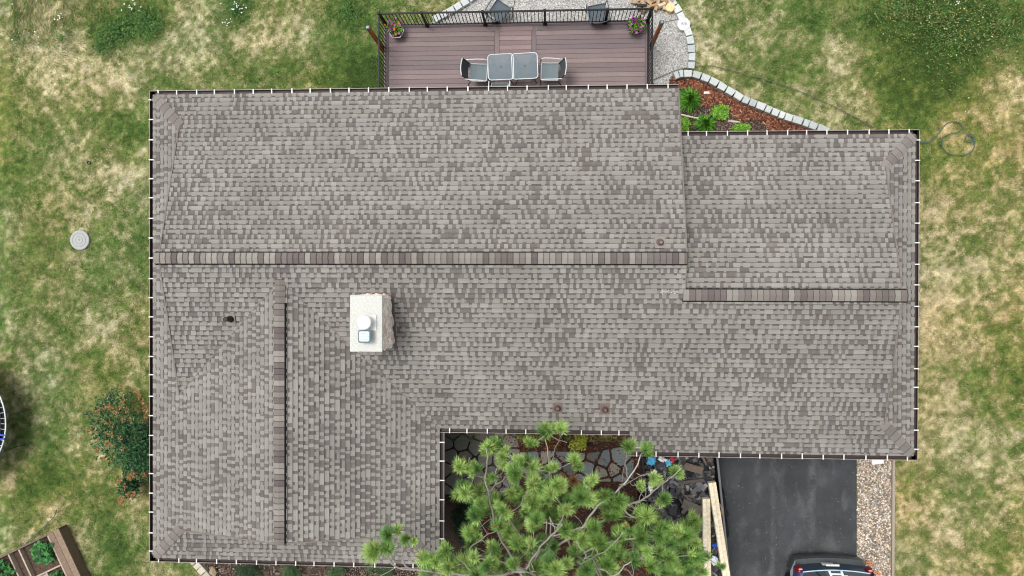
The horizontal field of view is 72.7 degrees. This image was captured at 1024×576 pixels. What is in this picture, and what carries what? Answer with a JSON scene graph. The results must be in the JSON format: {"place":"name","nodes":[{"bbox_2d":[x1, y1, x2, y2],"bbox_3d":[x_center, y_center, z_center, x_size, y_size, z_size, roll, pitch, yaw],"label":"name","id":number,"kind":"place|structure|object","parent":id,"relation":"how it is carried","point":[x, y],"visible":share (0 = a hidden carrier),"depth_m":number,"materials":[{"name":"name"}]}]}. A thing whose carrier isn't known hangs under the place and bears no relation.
{"place":"outdoors","nodes":[
{"label":"outdoors","id":0,"kind":"place"},
{"bbox_2d":[205,434,651,575],"bbox_3d":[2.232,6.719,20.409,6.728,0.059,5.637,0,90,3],"label":"courtyard mulch","id":1,"kind":"object","parent":0,"point":[586,452],"visible":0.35,"depth_m":20.42,"materials":[{"name":"brown wood"}]},
{"bbox_2d":[233,564,265,575],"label":"juniper","id":2,"kind":"object","parent":1,"relation":"on","point":[253,570],"visible":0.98,"depth_m":20.69,"materials":[{"name":"green plant"}]},
{"bbox_2d":[279,565,301,575],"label":"juniper","id":3,"kind":"object","parent":1,"relation":"on","point":[288,570],"visible":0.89,"depth_m":20.64,"materials":[{"name":"green plant"}]},
{"bbox_2d":[203,563,418,575],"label":"brown mulch","id":4,"kind":"object","parent":1,"relation":"on","point":[307,572],"visible":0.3,"depth_m":20.88,"materials":[{"name":"brown wood"}]},
{"bbox_2d":[324,566,345,575],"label":"juniper","id":5,"kind":"object","parent":1,"relation":"on","point":[339,571],"visible":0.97,"depth_m":20.53,"materials":[{"name":"green plant"}]},
{"bbox_2d":[364,567,393,575],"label":"juniper","id":6,"kind":"object","parent":1,"relation":"on","point":[380,570],"visible":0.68,"depth_m":20.53,"materials":[{"name":"green plant"}]},
{"bbox_2d":[445,436,452,449],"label":"flagstone","id":7,"kind":"object","parent":1,"relation":"on","point":[448,443],"visible":0.56,"depth_m":20.61,"materials":[{"name":"stone"}]},
{"bbox_2d":[445,463,453,476],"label":"flagstone","id":8,"kind":"object","parent":1,"relation":"on","point":[448,469],"visible":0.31,"depth_m":20.62,"materials":[{"name":"stone"}]},
{"bbox_2d":[445,449,456,464],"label":"flagstone","id":9,"kind":"object","parent":1,"relation":"on","point":[451,454],"visible":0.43,"depth_m":20.61,"materials":[{"name":"stone"}]},
{"bbox_2d":[445,472,458,488],"bbox_3d":[-1.721,5.740,20.627,0.433,0.042,0.442,-42,88,2],"label":"flagstone","id":10,"kind":"object","parent":1,"relation":"on","point":[450,480],"visible":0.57,"depth_m":20.61,"materials":[{"name":"stone"}]},
{"bbox_2d":[454,435,468,450],"bbox_3d":[-1.485,4.585,20.610,0.451,0.040,0.469,0,90,3],"label":"flagstone","id":11,"kind":"object","parent":1,"relation":"on","point":[461,442],"visible":1,"depth_m":20.59,"materials":[{"name":"stone"}]},
{"bbox_2d":[450,497,475,548],"bbox_3d":[-1.371,6.703,20.136,0.886,1.008,1.694,0,90,3],"label":"hedge shrub","id":12,"kind":"object","parent":1,"relation":"on","point":[459,516],"visible":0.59,"depth_m":19.95,"materials":[{"name":"green plant"}]},
{"bbox_2d":[458,451,471,464],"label":"flagstone","id":13,"kind":"object","parent":1,"relation":"on","point":[465,455],"visible":0.78,"depth_m":20.59,"materials":[{"name":"stone"}]},
{"bbox_2d":[469,439,483,455],"bbox_3d":[-1.049,4.747,20.588,0.469,0.041,0.446,19,91,3],"label":"flagstone","id":14,"kind":"object","parent":1,"relation":"on","point":[474,447],"visible":0.82,"depth_m":20.57,"materials":[{"name":"stone"}]},
{"bbox_2d":[474,470,486,486],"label":"flagstone","id":15,"kind":"object","parent":1,"relation":"on","point":[480,479],"visible":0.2,"depth_m":20.57,"materials":[{"name":"stone"}]},
{"bbox_2d":[478,452,492,466],"bbox_3d":[-0.762,5.026,20.573,0.478,0.043,0.444,-26,89,3],"label":"flagstone","id":16,"kind":"object","parent":1,"relation":"on","point":[482,460],"visible":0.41,"depth_m":20.55,"materials":[{"name":"stone"}]},
{"bbox_2d":[484,465,499,474],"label":"flagstone","id":17,"kind":"object","parent":1,"relation":"on","point":[491,468],"visible":0.66,"depth_m":20.55,"materials":[{"name":"stone"}]},
{"bbox_2d":[488,472,501,487],"bbox_3d":[-0.492,5.677,20.565,0.415,0.038,0.459,0,90,3],"label":"flagstone","id":18,"kind":"object","parent":1,"relation":"on","point":[499,484],"visible":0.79,"depth_m":20.54,"materials":[{"name":"stone"}]},
{"bbox_2d":[503,434,518,446],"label":"flagstone","id":19,"kind":"object","parent":1,"relation":"on","point":[507,442],"visible":0.88,"depth_m":20.52,"materials":[{"name":"stone"}]},
{"bbox_2d":[503,474,519,487],"bbox_3d":[-0.019,5.695,20.538,0.492,0.041,0.426,0,90,3],"label":"flagstone","id":20,"kind":"object","parent":1,"relation":"on","point":[508,483],"visible":0.34,"depth_m":20.52,"materials":[{"name":"stone"}]},
{"bbox_2d":[506,449,519,458],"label":"flagstone","id":21,"kind":"object","parent":1,"relation":"on","point":[517,451],"visible":0.39,"depth_m":20.51,"materials":[{"name":"stone"}]},
{"bbox_2d":[528,451,539,463],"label":"flagstone","id":22,"kind":"object","parent":1,"relation":"on","point":[535,454],"visible":0.53,"depth_m":20.47,"materials":[{"name":"stone"}]},
{"bbox_2d":[540,451,553,463],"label":"flagstone","id":23,"kind":"object","parent":1,"relation":"on","point":[545,456],"visible":0.87,"depth_m":20.46,"materials":[{"name":"stone"}]},
{"bbox_2d":[556,451,571,461],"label":"flagstone","id":24,"kind":"object","parent":1,"relation":"on","point":[560,453],"visible":0.74,"depth_m":20.43,"materials":[{"name":"stone"}]},
{"bbox_2d":[563,464,577,475],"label":"flagstone","id":25,"kind":"object","parent":1,"relation":"on","point":[567,469],"visible":0.62,"depth_m":20.42,"materials":[{"name":"stone"}]},
{"bbox_2d":[580,461,593,475],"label":"flagstone","id":26,"kind":"object","parent":1,"relation":"on","point":[588,467],"visible":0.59,"depth_m":20.39,"materials":[{"name":"stone"}]},
{"bbox_2d":[587,451,599,461],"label":"flagstone","id":27,"kind":"object","parent":1,"relation":"on","point":[594,456],"visible":1,"depth_m":20.39,"materials":[{"name":"stone"}]},
{"bbox_2d":[593,466,607,477],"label":"flagstone","id":28,"kind":"object","parent":1,"relation":"on","point":[603,472],"visible":0.8,"depth_m":20.37,"materials":[{"name":"stone"}]},
{"bbox_2d":[598,449,609,466],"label":"flagstone","id":29,"kind":"object","parent":1,"relation":"on","point":[605,454],"visible":1,"depth_m":20.37,"materials":[{"name":"stone"}]},
{"bbox_2d":[608,463,620,476],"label":"flagstone","id":30,"kind":"object","parent":1,"relation":"on","point":[613,467],"visible":1,"depth_m":20.36,"materials":[{"name":"stone"}]},
{"bbox_2d":[611,447,630,465],"bbox_3d":[3.233,4.933,20.359,0.650,0.048,0.549,0,90,3],"label":"flagstone","id":31,"kind":"object","parent":1,"relation":"on","point":[618,458],"visible":0.67,"depth_m":20.34,"materials":[{"name":"stone"}]},
{"bbox_2d":[613,474,629,481],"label":"flagstone","id":32,"kind":"object","parent":1,"relation":"on","point":[618,478],"visible":0.88,"depth_m":20.34,"materials":[{"name":"stone"}]},
{"bbox_2d":[622,459,633,478],"bbox_3d":[3.393,5.293,20.357,0.333,0.040,0.620,0,90,3],"label":"flagstone","id":33,"kind":"object","parent":1,"relation":"on","point":[629,467],"visible":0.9,"depth_m":20.33,"materials":[{"name":"stone"}]},
{"bbox_2d":[0,0,1023,575],"bbox_3d":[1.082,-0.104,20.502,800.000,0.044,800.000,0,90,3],"label":"ground","id":34,"kind":"structure","parent":0,"point":[930,214],"depth_m":20.83,"materials":[{"name":"green plant"}]},
{"bbox_2d":[0,395,30,451],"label":"trampoline","id":35,"kind":"object","parent":34,"relation":"on","point":[3,423],"visible":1,"depth_m":20.50,"materials":[{"name":"metal"}]},
{"bbox_2d":[0,525,89,575],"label":"raised garden bed","id":36,"kind":"object","parent":34,"relation":"on","point":[68,561],"visible":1,"depth_m":21.07,"materials":[{"name":"brown wood"}]},
{"bbox_2d":[0,559,14,575],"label":"vegetable plant","id":37,"kind":"object","parent":36,"relation":"in","point":[8,570],"visible":1,"depth_m":20.93,"materials":[{"name":"green plant"}]},
{"bbox_2d":[29,540,54,565],"bbox_3d":[-14.069,7.951,20.890,0.725,0.469,0.797,0,90,3],"label":"vegetable plant","id":38,"kind":"object","parent":36,"relation":"on","point":[44,548],"visible":1,"depth_m":20.81,"materials":[{"name":"green plant"}]},
{"bbox_2d":[70,230,90,249],"bbox_3d":[-13.167,-1.461,21.197,0.600,0.118,0.600,0,90,3],"label":"concrete lid","id":39,"kind":"object","parent":34,"relation":"on","point":[80,240],"visible":1,"depth_m":21.18,"materials":[{"name":"paint"}]},
{"bbox_2d":[84,383,148,483],"bbox_3d":[-11.280,4.231,20.461,2.261,1.382,3.001,0,90,3],"label":"flowering bush","id":40,"kind":"object","parent":34,"relation":"on","point":[133,443],"visible":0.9,"depth_m":20.20,"materials":[{"name":"green plant"}]},
{"bbox_2d":[115,461,146,505],"bbox_3d":[-11.242,5.682,20.627,1.382,1.077,0.946,-45,88,2],"label":"flowering bush","id":41,"kind":"object","parent":34,"relation":"on","point":[128,486],"visible":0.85,"depth_m":20.47,"materials":[{"name":"green plant"}]},
{"bbox_2d":[366,25,383,52],"bbox_3d":[-3.834,-7.022,19.699,0.110,1.990,0.110,0,90,3],"label":"timber post","id":42,"kind":"object","parent":34,"relation":"on","point":[371,33],"visible":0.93,"depth_m":19.29,"materials":[{"name":"brown wood"}]},
{"bbox_2d":[474,433,486,440],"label":"flagstone","id":43,"kind":"object","parent":34,"relation":"on","point":[480,436],"visible":0.35,"depth_m":20.56,"materials":[{"name":"stone"}]},
{"bbox_2d":[11,0,1009,111],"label":"wildflowers","id":44,"kind":"object","parent":34,"relation":"on","point":[250,13],"visible":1,"depth_m":20.73,"materials":[{"name":"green plant"}]},
{"bbox_2d":[0,0,1023,123],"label":"weeds","id":45,"kind":"object","parent":34,"relation":"on","point":[141,17],"visible":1,"depth_m":19.87,"materials":[{"name":"green plant"}]},
{"bbox_2d":[384,19,649,87],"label":"deck","id":46,"kind":"structure","parent":34,"relation":"on","point":[611,53],"depth_m":19.98,"materials":[{"name":"brown wood"}]},
{"bbox_2d":[377,15,386,87],"bbox_3d":[-3.664,-6.143,19.697,0.120,0.985,2.792,0,90,3],"label":"deck railing","id":47,"kind":"object","parent":46,"relation":"on","point":[379,53],"visible":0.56,"depth_m":19.58,"materials":[{"name":"paint"}]},
{"bbox_2d":[384,17,403,37],"bbox_3d":[-3.322,-7.423,19.944,0.506,0.443,0.561,-40,88,2],"label":"flower planter","id":48,"kind":"object","parent":46,"relation":"on","point":[395,29],"visible":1,"depth_m":19.82,"materials":[{"name":"plastic"}]},
{"bbox_2d":[460,58,487,85],"bbox_3d":[-1.031,-6.086,19.603,0.751,0.903,0.622,3,90,3],"label":"patio chair","id":49,"kind":"object","parent":46,"relation":"on","point":[478,72],"visible":0.93,"depth_m":19.63,"materials":[{"name":"fabric"}]},
{"bbox_2d":[488,81,510,85],"bbox_3d":[-0.344,-5.439,19.570,0.622,0.903,0.751,0,90,3],"label":"patio chair","id":50,"kind":"object","parent":46,"relation":"on","point":[499,84],"visible":0.29,"depth_m":19.60,"materials":[{"name":"paint"}]},
{"bbox_2d":[487,53,513,84],"bbox_3d":[-0.294,-6.152,19.681,0.734,0.681,0.734,-2,90,3],"label":"patio table","id":51,"kind":"object","parent":46,"relation":"on","point":[500,66],"visible":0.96,"depth_m":19.35,"materials":[{"name":"grey glass"}]},
{"bbox_2d":[377,7,653,27],"bbox_3d":[0.083,-7.579,19.492,7.616,0.985,0.120,0,90,3],"label":"deck railing","id":52,"kind":"object","parent":46,"relation":"on","point":[485,23],"visible":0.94,"depth_m":19.33,"materials":[{"name":"metal"}]},
{"bbox_2d":[511,52,537,84],"bbox_3d":[0.373,-6.168,19.645,0.734,0.681,0.734,-2,90,3],"label":"patio table","id":53,"kind":"object","parent":46,"relation":"on","point":[525,65],"visible":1,"depth_m":19.32,"materials":[{"name":"grey glass"}]},
{"bbox_2d":[540,57,566,85],"bbox_3d":[1.150,-6.073,19.488,0.751,0.903,0.622,1,90,3],"label":"patio chair","id":54,"kind":"object","parent":46,"relation":"on","point":[549,71],"visible":0.99,"depth_m":19.53,"materials":[{"name":"paint"}]},
{"bbox_2d":[626,14,645,33],"bbox_3d":[3.489,-7.378,19.580,0.518,0.452,0.567,23,91,3],"label":"flower planter","id":55,"kind":"object","parent":46,"relation":"on","point":[635,25],"visible":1,"depth_m":19.45,"materials":[{"name":"plastic"}]},
{"bbox_2d":[647,10,653,83],"bbox_3d":[3.822,-6.122,19.302,0.120,0.985,2.792,0,90,3],"label":"deck railing","id":56,"kind":"object","parent":46,"relation":"on","point":[651,46],"visible":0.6,"depth_m":19.11,"materials":[{"name":"metal"}]},
{"bbox_2d":[149,84,919,567],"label":"house","id":57,"kind":"structure","parent":34,"relation":"on","point":[363,302],"depth_m":17.00,"materials":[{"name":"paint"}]},
{"bbox_2d":[359,419,725,575],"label":"pine tree","id":58,"kind":"object","parent":34,"relation":"on","point":[541,556],"visible":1,"depth_m":15.55,"materials":[{"name":"green plant"}]},
{"bbox_2d":[568,434,588,452],"bbox_3d":[1.928,4.438,20.204,0.606,0.505,0.629,0,90,3],"label":"barberry shrub","id":59,"kind":"object","parent":34,"relation":"on","point":[579,442],"visible":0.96,"depth_m":20.09,"materials":[{"name":"yellow plant"}]},
{"bbox_2d":[683,70,691,77],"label":"edging block","id":60,"kind":"structure","parent":34,"relation":"on","point":[687,73],"depth_m":20.03,"materials":[{"name":"concrete"}]},
{"bbox_2d":[653,65,873,127],"bbox_3d":[7.315,-5.684,20.064,6.458,0.020,0.777,13,91,3],"label":"cable","id":61,"kind":"object","parent":34,"relation":"on","point":[777,83],"visible":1,"depth_m":20.04,"materials":[{"name":"rubber"}]},
{"bbox_2d":[857,460,890,575],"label":"gravel strip","id":62,"kind":"object","parent":34,"relation":"on","point":[865,530],"depth_m":20.01,"materials":[{"name":"gravel"}]},
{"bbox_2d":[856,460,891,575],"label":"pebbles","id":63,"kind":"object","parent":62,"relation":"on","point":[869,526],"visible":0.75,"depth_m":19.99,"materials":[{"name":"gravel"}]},
{"bbox_2d":[890,460,894,575],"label":"edging board","id":64,"kind":"object","parent":62,"relation":"on","point":[892,562],"depth_m":19.89,"materials":[{"name":"wood"}]},
{"bbox_2d":[920,121,974,155],"bbox_3d":[12.422,-4.324,19.801,1.584,0.025,0.941,21,91,3],"label":"garden hose","id":65,"kind":"object","parent":34,"relation":"on","point":[972,136],"visible":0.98,"depth_m":19.79,"materials":[{"name":"rubber"}]},
{"bbox_2d":[542,434,561,448],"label":"barberry shrub","id":66,"kind":"object","parent":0,"point":[553,442],"visible":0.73,"depth_m":20.18,"materials":[{"name":"red plant"}]},
{"bbox_2d":[432,0,688,83],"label":"patio","id":67,"kind":"structure","parent":0,"point":[670,53],"depth_m":20.32,"materials":[{"name":"grey gravel"}]},
{"bbox_2d":[484,0,513,22],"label":"patio chair","id":68,"kind":"object","parent":67,"relation":"on","point":[499,5],"visible":0.76,"depth_m":20.11,"materials":[{"name":"fabric"}]},
{"bbox_2d":[585,0,609,23],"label":"patio chair","id":69,"kind":"object","parent":67,"relation":"on","point":[600,6],"visible":0.78,"depth_m":19.96,"materials":[{"name":"paint"}]},
{"bbox_2d":[650,20,663,48],"bbox_3d":[3.997,-7.001,19.286,0.110,1.990,0.110,0,90,3],"label":"timber post","id":70,"kind":"object","parent":67,"relation":"on","point":[658,29],"visible":0.93,"depth_m":18.94,"materials":[{"name":"brown wood"}]},
{"bbox_2d":[665,3,674,13],"bbox_3d":[4.575,-8.109,20.164,0.260,0.165,0.253,0,90,3],"label":"firewood log","id":71,"kind":"object","parent":67,"relation":"on","point":[670,7],"visible":1,"depth_m":20.08,"materials":[{"name":"brown wood"}]},
{"bbox_2d":[676,18,689,31],"bbox_3d":[4.969,-7.630,20.160,0.382,0.136,0.382,0,90,3],"label":"stepping stone","id":72,"kind":"object","parent":67,"relation":"on","point":[683,24],"visible":1,"depth_m":20.10,"materials":[{"name":"concrete"}]},
{"bbox_2d":[685,35,694,44],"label":"edging block","id":73,"kind":"structure","parent":67,"relation":"on","point":[689,40],"depth_m":20.10,"materials":[{"name":"concrete"}]},
{"bbox_2d":[687,44,694,52],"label":"edging block","id":74,"kind":"structure","parent":67,"relation":"on","point":[690,48],"depth_m":20.11,"materials":[{"name":"concrete"}]},
{"bbox_2d":[688,53,695,61],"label":"edging block","id":75,"kind":"structure","parent":67,"relation":"on","point":[691,57],"depth_m":20.10,"materials":[{"name":"concrete"}]},
{"bbox_2d":[669,80,794,130],"bbox_3d":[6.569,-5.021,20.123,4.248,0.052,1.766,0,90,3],"label":"weathered mulch","id":76,"kind":"object","parent":0,"point":[733,124],"visible":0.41,"depth_m":20.15,"materials":[{"name":"brown wood"}]},
{"bbox_2d":[681,116,690,131],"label":"groundcover plant","id":77,"kind":"object","parent":76,"relation":"on","point":[685,121],"visible":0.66,"depth_m":20.13,"materials":[{"name":"green plant"}]},
{"bbox_2d":[679,85,703,113],"bbox_3d":[5.111,-5.437,20.030,0.943,0.402,0.901,0,90,3],"label":"daylily","id":78,"kind":"object","parent":76,"relation":"on","point":[689,99],"visible":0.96,"depth_m":20.01,"materials":[{"name":"green plant"}]},
{"bbox_2d":[692,112,715,130],"bbox_3d":[5.546,-4.717,20.036,0.765,0.352,0.778,0,90,3],"label":"daylily","id":79,"kind":"object","parent":76,"relation":"on","point":[704,123],"visible":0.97,"depth_m":20.01,"materials":[{"name":"green plant"}]},
{"bbox_2d":[700,73,710,83],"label":"edging block","id":80,"kind":"structure","parent":76,"relation":"on","point":[704,78],"depth_m":20.01,"materials":[{"name":"concrete"}]},
{"bbox_2d":[711,104,729,120],"bbox_3d":[6.030,-5.077,20.110,0.577,0.190,0.484,0,90,3],"label":"groundcover plant","id":81,"kind":"object","parent":76,"relation":"on","point":[719,111],"visible":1,"depth_m":20.07,"materials":[{"name":"green plant"}]},
{"bbox_2d":[733,91,743,101],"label":"edging block","id":82,"kind":"structure","parent":76,"relation":"on","point":[737,96],"depth_m":19.95,"materials":[{"name":"concrete"}]},
{"bbox_2d":[669,73,808,130],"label":"bark mulch","id":83,"kind":"object","parent":76,"relation":"on","point":[749,113],"visible":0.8,"depth_m":20.12,"materials":[{"name":"brown wood"}]},
{"bbox_2d":[691,70,701,79],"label":"edging block","id":84,"kind":"structure","parent":83,"relation":"on","point":[696,75],"depth_m":20.02,"materials":[{"name":"concrete"}]},
{"bbox_2d":[708,77,718,87],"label":"edging block","id":85,"kind":"structure","parent":83,"relation":"on","point":[713,82],"depth_m":19.99,"materials":[{"name":"concrete"}]},
{"bbox_2d":[716,81,726,91],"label":"edging block","id":86,"kind":"structure","parent":83,"relation":"on","point":[721,86],"depth_m":19.99,"materials":[{"name":"concrete"}]},
{"bbox_2d":[724,86,735,96],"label":"edging block","id":87,"kind":"structure","parent":83,"relation":"on","point":[729,91],"depth_m":19.97,"materials":[{"name":"concrete"}]},
{"bbox_2d":[755,101,766,111],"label":"edging block","id":88,"kind":"structure","parent":83,"relation":"on","point":[760,106],"depth_m":19.93,"materials":[{"name":"concrete"}]},
{"bbox_2d":[770,108,779,117],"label":"edging block","id":89,"kind":"structure","parent":83,"relation":"on","point":[774,112],"depth_m":19.91,"materials":[{"name":"concrete"}]},
{"bbox_2d":[783,113,793,122],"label":"edging block","id":90,"kind":"structure","parent":83,"relation":"on","point":[788,117],"depth_m":19.88,"materials":[{"name":"concrete"}]},
{"bbox_2d":[807,121,817,129],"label":"edging block","id":91,"kind":"structure","parent":83,"relation":"on","point":[812,125],"depth_m":19.85,"materials":[{"name":"concrete"}]},
{"bbox_2d":[731,122,751,130],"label":"groundcover plant","id":92,"kind":"object","parent":76,"relation":"on","point":[738,126],"visible":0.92,"depth_m":20.07,"materials":[{"name":"green plant"}]},
{"bbox_2d":[748,98,756,107],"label":"edging block","id":93,"kind":"structure","parent":76,"relation":"on","point":[752,103],"depth_m":19.94,"materials":[{"name":"concrete"}]},
{"bbox_2d":[791,115,803,125],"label":"edging block","id":94,"kind":"structure","parent":76,"relation":"on","point":[797,120],"depth_m":19.88,"materials":[{"name":"concrete"}]},
{"bbox_2d":[718,457,856,575],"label":"driveway","id":95,"kind":"structure","parent":0,"point":[828,511],"depth_m":20.13,"materials":[{"name":"grey asphalt"}]},
{"bbox_2d":[637,456,730,575],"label":"dump trailer","id":96,"kind":"object","parent":95,"relation":"on","point":[721,495],"visible":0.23,"depth_m":19.47,"materials":[{"name":"paint"}]},
{"bbox_2d":[643,456,721,575],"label":"roofing waste","id":97,"kind":"object","parent":96,"relation":"on","point":[694,492],"visible":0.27,"depth_m":19.49,"materials":[{"name":"plastic"}]},
{"bbox_2d":[646,456,656,465],"bbox_3d":[3.865,4.790,19.303,0.291,0.176,0.264,0,90,3],"label":"wrapper","id":98,"kind":"object","parent":97,"relation":"on","point":[651,461],"visible":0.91,"depth_m":19.26,"materials":[{"name":"plastic"}]},
{"bbox_2d":[664,497,681,517],"bbox_3d":[4.476,6.096,19.313,0.468,0.344,0.554,0,90,3],"label":"rubbish bag","id":99,"kind":"object","parent":97,"relation":"on","point":[673,510],"visible":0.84,"depth_m":19.23,"materials":[{"name":"plastic"}]},
{"bbox_2d":[678,478,703,484],"bbox_3d":[4.935,5.333,19.164,0.701,0.050,0.090,-9,90,3],"label":"board offcut","id":100,"kind":"object","parent":97,"relation":"on","point":[690,481],"visible":1,"depth_m":19.15,"materials":[{"name":"grey wood"}]},
{"bbox_2d":[681,499,701,515],"bbox_3d":[4.971,6.047,19.166,0.569,0.050,0.260,24,91,3],"label":"board offcut","id":101,"kind":"object","parent":97,"relation":"on","point":[690,505],"visible":0.71,"depth_m":19.15,"materials":[{"name":"brown wood"}]},
{"bbox_2d":[684,463,703,474],"bbox_3d":[5.005,4.970,19.158,0.502,0.050,0.200,15,91,3],"label":"board offcut","id":102,"kind":"object","parent":97,"relation":"on","point":[693,468],"visible":0.86,"depth_m":19.14,"materials":[{"name":"brown wood"}]},
{"bbox_2d":[702,497,710,575],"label":"timber beam","id":103,"kind":"structure","parent":96,"relation":"on","point":[706,536],"depth_m":18.95,"materials":[{"name":"brown wood"}]},
{"bbox_2d":[708,481,729,575],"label":"timber beam","id":104,"kind":"structure","parent":96,"relation":"on","point":[718,525],"depth_m":18.89,"materials":[{"name":"brown wood"}]},
{"bbox_2d":[785,553,873,575],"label":"parked car","id":105,"kind":"object","parent":95,"relation":"on","point":[818,564],"visible":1,"depth_m":19.38,"materials":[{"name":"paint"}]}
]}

